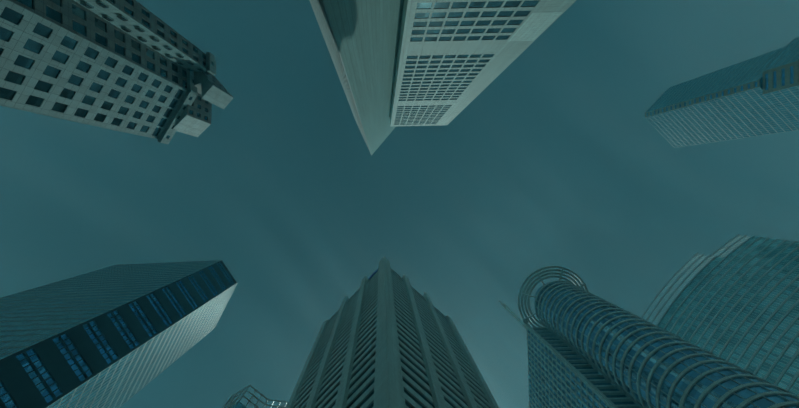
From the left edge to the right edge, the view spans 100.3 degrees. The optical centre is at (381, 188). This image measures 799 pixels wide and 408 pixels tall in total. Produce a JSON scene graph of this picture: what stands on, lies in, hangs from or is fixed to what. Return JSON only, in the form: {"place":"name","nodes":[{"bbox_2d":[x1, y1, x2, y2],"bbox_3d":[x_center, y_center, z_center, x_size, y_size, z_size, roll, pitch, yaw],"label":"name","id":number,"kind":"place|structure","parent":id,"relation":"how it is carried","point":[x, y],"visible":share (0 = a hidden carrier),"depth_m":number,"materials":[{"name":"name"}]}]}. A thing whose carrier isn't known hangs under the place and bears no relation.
{"place":"outdoors","nodes":[
{"label":"outdoors","id":0,"kind":"place"},
{"bbox_2d":[0,0,798,407],"label":"sky","id":1,"kind":"structure","parent":0,"point":[558,161],"materials":[{"name":"teal"}]},
{"label":"ground","id":2,"kind":"structure","parent":0,"visible":0},
{"bbox_2d":[0,0,232,143],"bbox_3d":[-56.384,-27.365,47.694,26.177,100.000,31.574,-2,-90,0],"label":"skyscraper","id":3,"kind":"structure","parent":2,"relation":"on","point":[10,42],"depth_m":61.05,"materials":[{"name":"concrete"}]},
{"bbox_2d":[0,260,236,407],"bbox_3d":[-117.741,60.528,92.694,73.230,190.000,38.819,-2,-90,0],"label":"skyscraper","id":4,"kind":"structure","parent":2,"relation":"on","point":[169,305],"depth_m":114.39,"materials":[{"name":"glass"}]},
{"bbox_2d":[224,385,287,407],"bbox_3d":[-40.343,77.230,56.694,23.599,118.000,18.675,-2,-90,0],"label":"building","id":5,"kind":"structure","parent":2,"relation":"on","point":[237,405],"depth_m":112.54,"materials":[{"name":"grey"}]},
{"bbox_2d":[286,257,498,407],"bbox_3d":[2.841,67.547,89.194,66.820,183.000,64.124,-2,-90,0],"label":"skyscraper","id":6,"kind":"structure","parent":2,"relation":"on","point":[446,388],"depth_m":100.93,"materials":[{"name":"stone"},{"name":"dark glass"}]},
{"bbox_2d":[309,0,575,155],"bbox_3d":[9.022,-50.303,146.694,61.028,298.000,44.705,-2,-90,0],"label":"skyscraper","id":7,"kind":"structure","parent":2,"relation":"on","point":[346,12],"depth_m":88.59,"materials":[{"name":"beige concrete"}]},
{"bbox_2d":[499,266,798,407],"bbox_3d":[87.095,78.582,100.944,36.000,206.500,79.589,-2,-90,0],"label":"round tower","id":8,"kind":"structure","parent":2,"relation":"on","point":[563,313],"depth_m":111.16,"materials":[{"name":"blue glass"}]},
{"bbox_2d":[641,235,798,395],"bbox_3d":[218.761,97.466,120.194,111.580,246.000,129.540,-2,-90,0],"label":"curved tower","id":9,"kind":"structure","parent":2,"relation":"on","point":[784,325],"depth_m":194.83,"materials":[{"name":"green glass"}]},
{"bbox_2d":[645,37,798,147],"bbox_3d":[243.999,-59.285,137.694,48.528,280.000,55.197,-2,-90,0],"label":"skyscraper","id":10,"kind":"structure","parent":2,"relation":"on","point":[697,114],"depth_m":216.45,"materials":[{"name":"glass"}]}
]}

